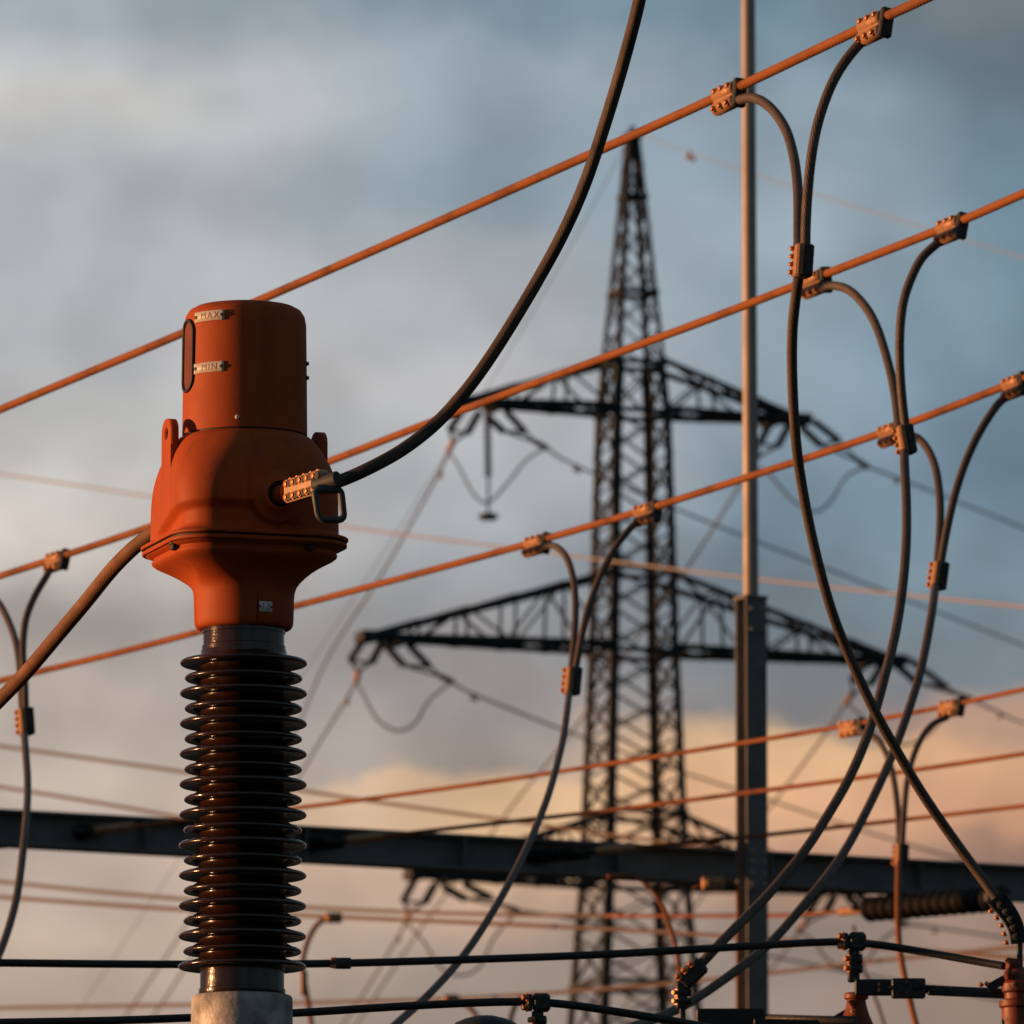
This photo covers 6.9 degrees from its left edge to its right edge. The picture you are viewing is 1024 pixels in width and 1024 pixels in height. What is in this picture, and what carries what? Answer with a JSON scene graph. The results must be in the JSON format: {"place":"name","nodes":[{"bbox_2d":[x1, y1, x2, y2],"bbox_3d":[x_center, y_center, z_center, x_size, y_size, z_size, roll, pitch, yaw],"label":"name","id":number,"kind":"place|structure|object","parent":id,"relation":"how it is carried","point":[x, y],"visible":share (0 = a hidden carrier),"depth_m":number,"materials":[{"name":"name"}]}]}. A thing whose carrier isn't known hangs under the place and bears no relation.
{"place":"outdoors","nodes":[
{"label":"outdoors","id":0,"kind":"place"},
{"bbox_2d":[0,785,181,818],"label":"wire","id":1,"kind":"object","parent":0,"point":[94,802],"visible":0.63,"depth_m":93.88,"materials":[{"name":"brown"}]},
{"bbox_2d":[300,912,341,1023],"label":"dropper","id":2,"kind":"object","parent":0,"point":[332,917],"visible":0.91,"depth_m":75.77,"materials":[{"name":"metal"}]},
{"bbox_2d":[0,998,709,1023],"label":"bus conductor","id":3,"kind":"object","parent":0,"point":[455,1003],"visible":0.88,"depth_m":29.07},
{"bbox_2d":[521,993,549,1023],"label":"clamp post","id":4,"kind":"object","parent":3,"relation":"attached to","point":[538,1004],"visible":1,"depth_m":29.05,"materials":[{"name":"brown"}]},
{"bbox_2d":[0,744,719,847],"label":"wire","id":5,"kind":"object","parent":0,"point":[351,797],"visible":0.71,"depth_m":89.92,"materials":[{"name":"brown"}]},
{"bbox_2d":[0,880,814,917],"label":"wire","id":6,"kind":"object","parent":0,"point":[323,907],"visible":0.6,"depth_m":86.17,"materials":[{"name":"brown"}]},
{"bbox_2d":[0,0,932,413],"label":"stranded wire","id":7,"kind":"object","parent":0,"point":[560,168],"visible":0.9,"depth_m":33.93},
{"bbox_2d":[710,77,746,115],"bbox_3d":[0.805,-1.547,31.845,0.073,0.113,0.220,4,-9,-22],"label":"wire clamp","id":8,"kind":"object","parent":7,"relation":"attached to","point":[723,97],"visible":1,"depth_m":31.81,"materials":[{"name":"metal"}]},
{"bbox_2d":[735,93,802,245],"bbox_3d":[0.971,-1.237,31.146,0.124,0.812,1.217,1,-9,-9],"label":"dropper cable","id":9,"kind":"object","parent":8,"relation":"hanging from","point":[771,109],"visible":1,"depth_m":31.07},
{"bbox_2d":[788,243,814,278],"bbox_3d":[1.032,-0.897,30.488,0.083,0.124,0.071,3,-9,-20],"label":"cable connector","id":10,"kind":"object","parent":9,"relation":"attached to","point":[801,257],"visible":1,"depth_m":30.46,"materials":[{"name":"metal"}]},
{"bbox_2d":[787,277,998,899],"bbox_3d":[1.294,0.295,31.002,0.307,2.163,1.438,-6,-10,32],"label":"dropper cable","id":11,"kind":"object","parent":10,"relation":"hanging from","point":[961,850],"visible":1,"depth_m":31.01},
{"bbox_2d":[854,6,893,46],"bbox_3d":[1.297,-1.737,30.611,0.078,0.115,0.220,3,-9,-22],"label":"wire clamp","id":12,"kind":"object","parent":7,"relation":"attached to","point":[875,26],"visible":1,"depth_m":30.56,"materials":[{"name":"metal"}]},
{"bbox_2d":[800,41,863,244],"bbox_3d":[1.150,-1.324,30.605,0.262,0.792,0.060,3,-9,-20],"label":"dropper cable","id":13,"kind":"object","parent":12,"relation":"hanging from","point":[850,54],"visible":1,"depth_m":30.58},
{"bbox_2d":[455,1015,515,1023],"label":"domed cap","id":14,"kind":"object","parent":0,"point":[485,1019],"visible":1,"depth_m":29.99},
{"bbox_2d":[478,416,497,520],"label":"suspension insulator","id":15,"kind":"object","parent":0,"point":[488,516],"visible":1,"depth_m":151.03,"materials":[{"name":"black ceramic"}]},
{"bbox_2d":[0,189,1023,578],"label":"stranded wire","id":16,"kind":"object","parent":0,"point":[766,297],"visible":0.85,"depth_m":37.43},
{"bbox_2d":[0,600,21,707],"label":"dropper cable","id":17,"kind":"object","parent":16,"relation":"hanging from","point":[9,625],"visible":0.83,"depth_m":43.42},
{"bbox_2d":[19,567,51,707],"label":"dropper cable","id":18,"kind":"object","parent":16,"relation":"hanging from","point":[42,582],"visible":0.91,"depth_m":43.12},
{"bbox_2d":[14,707,34,735],"bbox_3d":[-2.440,1.048,42.692,0.096,0.143,0.081,3,-9,-20],"label":"cable connector","id":19,"kind":"object","parent":18,"relation":"attached to","point":[24,719],"visible":1,"depth_m":42.66,"materials":[{"name":"metal"}]},
{"bbox_2d":[0,729,30,958],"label":"dropper cable","id":20,"kind":"object","parent":19,"relation":"hanging from","point":[11,918],"visible":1,"depth_m":40.05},
{"bbox_2d":[42,548,70,572],"bbox_3d":[-2.325,0.254,43.542,0.081,0.116,0.220,4,-10,-27],"label":"wire clamp","id":21,"kind":"object","parent":16,"relation":"attached to","point":[56,561],"visible":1,"depth_m":43.48,"materials":[{"name":"metal"}]},
{"bbox_2d":[801,266,832,299],"bbox_3d":[1.266,-0.956,35.684,0.070,0.112,0.220,4,-10,-23],"label":"wire clamp","id":22,"kind":"object","parent":16,"relation":"attached to","point":[812,284],"visible":0.68,"depth_m":35.63,"materials":[{"name":"metal"}]},
{"bbox_2d":[819,281,900,428],"bbox_3d":[1.457,-0.639,34.993,0.100,0.821,1.215,2,-9,-13],"label":"dropper cable","id":23,"kind":"object","parent":22,"relation":"hanging from","point":[856,296],"visible":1,"depth_m":34.91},
{"bbox_2d":[933,211,968,245],"bbox_3d":[1.772,-1.141,34.486,0.080,0.115,0.220,4,-9,-22],"label":"wire clamp","id":24,"kind":"object","parent":16,"relation":"attached to","point":[951,228],"visible":1,"depth_m":34.44,"materials":[{"name":"metal"}]},
{"bbox_2d":[895,240,941,425],"bbox_3d":[1.649,-0.725,34.473,0.222,0.810,0.079,5,-10,-29],"label":"dropper cable","id":25,"kind":"object","parent":24,"relation":"hanging from","point":[926,253],"visible":1,"depth_m":34.44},
{"bbox_2d":[891,423,917,454],"bbox_3d":[1.579,-0.291,34.345,0.091,0.128,0.074,3,-9,-20],"label":"cable connector","id":26,"kind":"object","parent":25,"relation":"attached to","point":[904,437],"visible":1,"depth_m":34.32,"materials":[{"name":"metal"}]},
{"bbox_2d":[699,448,910,964],"bbox_3d":[1.248,0.730,33.077,0.307,2.366,2.338,-4,-10,23],"label":"dropper cable","id":27,"kind":"object","parent":26,"relation":"hanging from","point":[740,922],"visible":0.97,"depth_m":32.98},
{"bbox_2d":[671,958,707,1018],"bbox_3d":[0.663,1.865,31.880,0.137,0.400,0.079,0,-9,0],"label":"bolted terminal","id":28,"kind":"object","parent":27,"relation":"hanging from","point":[691,973],"visible":1,"depth_m":31.87,"materials":[{"name":"brown"}]},
{"bbox_2d":[0,374,1023,683],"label":"stranded wire","id":29,"kind":"object","parent":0,"point":[962,402],"visible":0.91,"depth_m":42.70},
{"bbox_2d":[521,531,551,557],"bbox_3d":[0.121,0.168,42.988,0.080,0.115,0.220,5,-10,-27],"label":"wire clamp","id":30,"kind":"object","parent":29,"relation":"attached to","point":[532,544],"visible":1,"depth_m":42.97,"materials":[{"name":"metal"}]},
{"bbox_2d":[539,542,578,665],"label":"dropper cable","id":31,"kind":"object","parent":29,"relation":"hanging from","point":[561,551],"visible":1,"depth_m":42.07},
{"bbox_2d":[560,666,582,695],"bbox_3d":[0.287,0.822,41.525,0.098,0.144,0.082,3,-9,-20],"label":"cable connector","id":32,"kind":"object","parent":31,"relation":"attached to","point":[571,676],"visible":0.98,"depth_m":41.50,"materials":[{"name":"metal"}]},
{"bbox_2d":[390,689,572,1023],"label":"dropper cable","id":33,"kind":"object","parent":32,"relation":"hanging from","point":[433,989],"visible":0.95,"depth_m":37.13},
{"bbox_2d":[573,520,638,666],"bbox_3d":[0.449,0.426,41.783,0.071,0.855,0.520,-8,-12,41],"label":"dropper cable","id":34,"kind":"object","parent":29,"relation":"hanging from","point":[625,534],"visible":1,"depth_m":41.75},
{"bbox_2d":[632,500,661,526],"bbox_3d":[0.661,0.008,41.944,0.068,0.110,0.220,4,-10,-26],"label":"wire clamp","id":35,"kind":"object","parent":29,"relation":"attached to","point":[646,513],"visible":1,"depth_m":41.89,"materials":[{"name":"metal"}]},
{"bbox_2d":[876,422,895,448],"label":"wire clamp","id":36,"kind":"object","parent":29,"relation":"attached to","point":[885,434],"visible":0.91,"depth_m":39.56,"materials":[{"name":"metal"}]},
{"bbox_2d":[915,433,943,560],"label":"dropper cable","id":37,"kind":"object","parent":29,"relation":"hanging from","point":[922,442],"visible":0.82,"depth_m":38.65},
{"bbox_2d":[926,560,949,590],"bbox_3d":[1.893,0.283,37.967,0.094,0.134,0.077,3,-9,-20],"label":"cable connector","id":38,"kind":"object","parent":37,"relation":"attached to","point":[938,571],"visible":1,"depth_m":37.94,"materials":[{"name":"metal"}]},
{"bbox_2d":[628,582,938,1023],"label":"dropper cable","id":39,"kind":"object","parent":38,"relation":"hanging from","point":[791,919],"visible":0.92,"depth_m":35.40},
{"bbox_2d":[937,396,1007,561],"bbox_3d":[2.050,-0.123,38.162,0.427,0.869,0.076,6,-11,-35],"label":"dropper cable","id":40,"kind":"object","parent":29,"relation":"hanging from","point":[996,406],"visible":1,"depth_m":38.15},
{"bbox_2d":[1000,371,1023,400],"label":"wire clamp","id":41,"kind":"object","parent":29,"relation":"attached to","point":[1012,386],"visible":1,"depth_m":38.21,"materials":[{"name":"metal"}]},
{"bbox_2d":[0,944,1023,1009],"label":"wire","id":42,"kind":"object","parent":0,"point":[980,950],"visible":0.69,"depth_m":80.17,"materials":[{"name":"brown"}]},
{"bbox_2d":[0,895,1023,960],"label":"wire","id":43,"kind":"object","parent":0,"point":[637,930],"visible":0.62,"depth_m":76.84,"materials":[{"name":"brown"}]},
{"bbox_2d":[0,473,1023,607],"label":"wire","id":44,"kind":"object","parent":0,"point":[781,581],"visible":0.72,"depth_m":107.22,"materials":[{"name":"beige"}]},
{"bbox_2d":[0,0,1023,1023],"label":"sky","id":45,"kind":"structure","parent":0,"point":[161,160],"materials":[{"name":"blue"}]},
{"bbox_2d":[607,873,680,1017],"bbox_3d":[0.818,2.728,52.193,0.478,1.042,0.029,0,-9,0],"label":"dropper","id":46,"kind":"object","parent":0,"point":[649,886],"visible":0.78,"depth_m":52.23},
{"bbox_2d":[692,876,739,1007],"bbox_3d":[1.330,2.905,55.691,0.315,1.058,0.102,0,-9,0],"label":"dropper","id":47,"kind":"object","parent":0,"point":[713,883],"visible":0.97,"depth_m":55.74,"materials":[{"name":"metal"}]},
{"bbox_2d":[733,0,768,1013],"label":"steel column","id":48,"kind":"structure","parent":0,"point":[751,713],"depth_m":57.24,"materials":[{"name":"metal"}]},
{"bbox_2d":[0,809,1023,894],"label":"gantry beam","id":49,"kind":"structure","parent":48,"relation":"attached to","point":[434,851],"depth_m":56.94,"materials":[{"name":"metal"}]},
{"bbox_2d":[0,822,135,848],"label":"beam insulator","id":50,"kind":"object","parent":49,"relation":"attached to","point":[85,831],"visible":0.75,"depth_m":55.45,"materials":[{"name":"black ceramic"}]},
{"bbox_2d":[132,687,1023,827],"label":"stranded wire","id":51,"kind":"object","parent":50,"relation":"attached to","point":[644,758],"visible":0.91,"depth_m":52.01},
{"bbox_2d":[838,717,865,738],"bbox_3d":[1.995,1.272,50.147,0.070,0.111,0.220,6,-10,-33],"label":"wire clamp","id":52,"kind":"object","parent":51,"relation":"attached to","point":[847,728],"visible":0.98,"depth_m":50.13,"materials":[{"name":"metal"}]},
{"bbox_2d":[855,728,900,843],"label":"dropper cable","id":53,"kind":"object","parent":51,"relation":"hanging from","point":[878,741],"visible":0.83,"depth_m":49.27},
{"bbox_2d":[891,843,908,867],"bbox_3d":[2.217,1.962,48.768,0.089,0.135,0.077,3,-9,-20],"label":"cable connector","id":54,"kind":"object","parent":53,"relation":"attached to","point":[900,851],"visible":1,"depth_m":48.74,"materials":[{"name":"metal"}]},
{"bbox_2d":[895,861,918,1023],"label":"dropper cable","id":55,"kind":"object","parent":54,"relation":"hanging from","point":[903,971],"visible":0.88,"depth_m":47.93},
{"bbox_2d":[899,714,949,843],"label":"dropper cable","id":56,"kind":"object","parent":51,"relation":"hanging from","point":[929,727],"visible":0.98,"depth_m":48.98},
{"bbox_2d":[937,697,965,717],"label":"wire clamp","id":57,"kind":"object","parent":51,"relation":"attached to","point":[952,708],"visible":1,"depth_m":49.22,"materials":[{"name":"metal"}]},
{"bbox_2d":[302,831,388,852],"bbox_3d":[-1.290,2.187,56.246,1.315,0.110,0.320,-8,-12,44],"label":"beam insulator","id":58,"kind":"object","parent":49,"relation":"attached to","point":[325,842],"visible":0.49,"depth_m":56.06,"materials":[{"name":"black ceramic"}]},
{"bbox_2d":[385,751,1023,837],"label":"stranded wire","id":59,"kind":"object","parent":58,"relation":"attached to","point":[724,795],"visible":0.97,"depth_m":53.80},
{"bbox_2d":[525,843,639,864],"bbox_3d":[0.320,2.281,56.862,1.315,0.110,0.320,-7,-11,38],"label":"beam insulator","id":60,"kind":"object","parent":49,"relation":"attached to","point":[557,854],"visible":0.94,"depth_m":56.76,"materials":[{"name":"black ceramic"}]},
{"bbox_2d":[637,804,1023,849],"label":"stranded wire","id":61,"kind":"object","parent":60,"relation":"attached to","point":[835,827],"visible":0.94,"depth_m":55.47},
{"bbox_2d":[837,885,1023,921],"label":"beam insulator","id":62,"kind":"object","parent":49,"relation":"attached to","point":[953,902],"visible":0.88,"depth_m":57.54,"materials":[{"name":"black ceramic"}]},
{"bbox_2d":[606,910,836,917],"bbox_3d":[1.492,2.828,60.048,0.050,0.253,2.934,6,-10,-33],"label":"slack wire","id":63,"kind":"object","parent":62,"relation":"attached to","point":[702,915],"visible":0.74,"depth_m":60.32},
{"bbox_2d":[852,925,885,1023],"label":"dropper","id":64,"kind":"object","parent":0,"point":[874,997],"visible":0.52,"depth_m":66.19,"materials":[{"name":"grey"}]},
{"label":"ground","id":65,"kind":"structure","parent":0,"visible":0},
{"bbox_2d":[141,300,347,1023],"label":"instrument transformer","id":66,"kind":"object","parent":65,"relation":"on","point":[246,539],"visible":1,"depth_m":27.09,"materials":[{"name":"metal"}]},
{"bbox_2d":[0,526,150,708],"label":"heavy cable","id":67,"kind":"object","parent":66,"relation":"attached to","point":[123,557],"visible":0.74,"depth_m":28.48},
{"bbox_2d":[338,0,645,487],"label":"heavy cable","id":68,"kind":"object","parent":66,"relation":"attached to","point":[443,415],"visible":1,"depth_m":26.93,"materials":[{"name":"rubber"}]},
{"bbox_2d":[354,126,907,1023],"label":"lattice pylon","id":69,"kind":"object","parent":65,"relation":"on","point":[666,414],"visible":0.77,"depth_m":151.45,"materials":[{"name":"metal"}]},
{"bbox_2d":[74,147,623,1016],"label":"earth wire","id":70,"kind":"object","parent":69,"relation":"attached to","point":[420,495],"visible":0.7,"depth_m":187.40,"materials":[{"name":"grey"}]},
{"bbox_2d":[347,641,384,682],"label":"tension insulator","id":71,"kind":"object","parent":69,"relation":"attached to","point":[376,652],"visible":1,"depth_m":150.04,"materials":[{"name":"black ceramic"}]},
{"bbox_2d":[148,683,355,1023],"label":"line conductor","id":72,"kind":"object","parent":71,"relation":"attached to","point":[299,775],"visible":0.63,"depth_m":176.30,"materials":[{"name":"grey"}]},
{"bbox_2d":[383,642,453,684],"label":"tension insulator","id":73,"kind":"object","parent":69,"relation":"attached to","point":[399,660],"visible":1,"depth_m":150.02,"materials":[{"name":"black ceramic"}]},
{"bbox_2d":[356,682,449,731],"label":"jumper loop","id":74,"kind":"object","parent":73,"relation":"hanging from","point":[417,719],"visible":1,"depth_m":150.03,"materials":[{"name":"grey"}]},
{"bbox_2d":[453,681,961,860],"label":"line conductor","id":75,"kind":"object","parent":73,"relation":"attached to","point":[630,754],"visible":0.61,"depth_m":181.16,"materials":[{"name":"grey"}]},
{"bbox_2d":[400,879,437,923],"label":"tension insulator","id":76,"kind":"object","parent":69,"relation":"attached to","point":[427,896],"visible":0.95,"depth_m":149.65,"materials":[{"name":"metal"}]},
{"bbox_2d":[342,923,405,1023],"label":"line conductor","id":77,"kind":"object","parent":76,"relation":"attached to","point":[379,967],"visible":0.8,"depth_m":189.09,"materials":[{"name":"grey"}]},
{"bbox_2d":[445,410,482,452],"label":"tension insulator","id":78,"kind":"object","parent":69,"relation":"attached to","point":[472,424],"visible":0.87,"depth_m":151.23,"materials":[{"name":"black ceramic"}]},
{"bbox_2d":[125,452,448,1015],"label":"line conductor","id":79,"kind":"object","parent":78,"relation":"attached to","point":[348,624],"visible":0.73,"depth_m":179.49,"materials":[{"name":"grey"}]},
{"bbox_2d":[448,449,544,503],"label":"jumper loop","id":80,"kind":"object","parent":78,"relation":"hanging from","point":[505,485],"visible":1,"depth_m":151.23,"materials":[{"name":"grey"}]},
{"bbox_2d":[442,881,519,912],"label":"tension insulator","id":81,"kind":"object","parent":69,"relation":"attached to","point":[463,897],"visible":0.99,"depth_m":149.66,"materials":[{"name":"black ceramic"}]},
{"bbox_2d":[406,916,512,976],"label":"jumper loop","id":82,"kind":"object","parent":81,"relation":"hanging from","point":[432,955],"visible":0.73,"depth_m":149.68,"materials":[{"name":"grey"}]},
{"bbox_2d":[519,910,999,1000],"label":"line conductor","id":83,"kind":"object","parent":81,"relation":"attached to","point":[707,943],"visible":0.35,"depth_m":183.26,"materials":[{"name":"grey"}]},
{"bbox_2d":[485,409,548,450],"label":"tension insulator","id":84,"kind":"object","parent":69,"relation":"attached to","point":[497,425],"visible":1,"depth_m":151.23,"materials":[{"name":"black ceramic"}]},
{"bbox_2d":[547,447,1023,646],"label":"line conductor","id":85,"kind":"object","parent":84,"relation":"attached to","point":[726,529],"visible":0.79,"depth_m":182.60,"materials":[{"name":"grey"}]},
{"bbox_2d":[758,424,789,459],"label":"tension insulator","id":86,"kind":"object","parent":69,"relation":"attached to","point":[780,440],"visible":0.88,"depth_m":153.21,"materials":[{"name":"black ceramic"}]},
{"bbox_2d":[356,483,741,1023],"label":"line conductor","id":87,"kind":"object","parent":86,"relation":"attached to","point":[583,715],"visible":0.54,"depth_m":190.99,"materials":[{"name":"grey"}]},
{"bbox_2d":[758,467,864,512],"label":"jumper loop","id":88,"kind":"object","parent":86,"relation":"hanging from","point":[831,499],"visible":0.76,"depth_m":153.23,"materials":[{"name":"grey"}]},
{"bbox_2d":[796,895,836,933],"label":"tension insulator","id":89,"kind":"object","parent":69,"relation":"attached to","point":[830,902],"visible":0.83,"depth_m":152.20,"materials":[{"name":"black ceramic"}]},
{"bbox_2d":[644,135,1023,257],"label":"earth wire","id":90,"kind":"object","parent":69,"relation":"attached to","point":[833,199],"visible":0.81,"depth_m":128.62,"materials":[{"name":"beige"}]},
{"bbox_2d":[800,419,869,469],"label":"tension insulator","id":91,"kind":"object","parent":69,"relation":"attached to","point":[812,437],"visible":1,"depth_m":153.22,"materials":[{"name":"black ceramic"}]},
{"bbox_2d":[869,466,1023,528],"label":"line conductor","id":92,"kind":"object","parent":91,"relation":"attached to","point":[924,488],"visible":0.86,"depth_m":182.54,"materials":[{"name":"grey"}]},
{"bbox_2d":[843,665,882,704],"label":"tension insulator","id":93,"kind":"object","parent":69,"relation":"attached to","point":[873,680],"visible":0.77,"depth_m":153.18,"materials":[{"name":"black ceramic"}]},
{"bbox_2d":[612,704,845,1023],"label":"line conductor","id":94,"kind":"object","parent":93,"relation":"attached to","point":[781,792],"visible":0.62,"depth_m":180.43,"materials":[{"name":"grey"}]},
{"bbox_2d":[845,894,908,926],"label":"tension insulator","id":95,"kind":"object","parent":69,"relation":"attached to","point":[851,900],"visible":0.39,"depth_m":152.07,"materials":[{"name":"black ceramic"}]},
{"bbox_2d":[800,925,904,968],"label":"jumper loop","id":96,"kind":"object","parent":95,"relation":"hanging from","point":[868,958],"visible":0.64,"depth_m":152.25,"materials":[{"name":"grey"}]},
{"bbox_2d":[908,923,1009,938],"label":"line conductor","id":97,"kind":"object","parent":95,"relation":"attached to","point":[948,929],"visible":0.91,"depth_m":182.84,"materials":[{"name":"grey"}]},
{"bbox_2d":[893,657,973,698],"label":"tension insulator","id":98,"kind":"object","parent":69,"relation":"attached to","point":[904,671],"visible":0.84,"depth_m":153.12,"materials":[{"name":"black ceramic"}]},
{"bbox_2d":[835,992,872,1023],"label":"disconnector post","id":99,"kind":"object","parent":65,"relation":"on","point":[856,1006],"visible":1,"depth_m":31.50,"materials":[{"name":"red metal"}]},
{"bbox_2d":[696,1008,860,1023],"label":"flat bar","id":100,"kind":"object","parent":99,"relation":"attached to","point":[733,1015],"visible":0.98,"depth_m":31.56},
{"bbox_2d":[837,932,865,982],"bbox_3d":[1.254,1.645,31.514,0.108,0.184,0.075,0,-9,0],"label":"clamp post","id":101,"kind":"object","parent":99,"relation":"attached to","point":[852,942],"visible":1,"depth_m":31.49,"materials":[{"name":"brown"}]},
{"bbox_2d":[0,938,1004,969],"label":"bus conductor","id":102,"kind":"object","parent":101,"relation":"attached to","point":[534,956],"visible":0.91,"depth_m":31.26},
{"bbox_2d":[330,957,350,968],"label":"sleeve clamp","id":103,"kind":"object","parent":102,"relation":"attached to","point":[343,963],"visible":1,"depth_m":31.06,"materials":[{"name":"brown"}]},
{"bbox_2d":[979,957,1023,1023],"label":"disconnector post","id":104,"kind":"object","parent":65,"relation":"on","point":[1010,982],"visible":1,"depth_m":31.25,"materials":[{"name":"red metal"}]},
{"bbox_2d":[854,978,1003,998],"bbox_3d":[1.573,1.756,31.372,0.626,0.080,0.095,0,-9,0],"label":"blade arm","id":105,"kind":"object","parent":104,"relation":"attached to","point":[906,988],"visible":1,"depth_m":31.35},
{"bbox_2d":[988,891,1023,966],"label":"bolted lug","id":106,"kind":"object","parent":104,"relation":"attached to","point":[1001,905],"visible":1,"depth_m":31.31,"materials":[{"name":"grey"}]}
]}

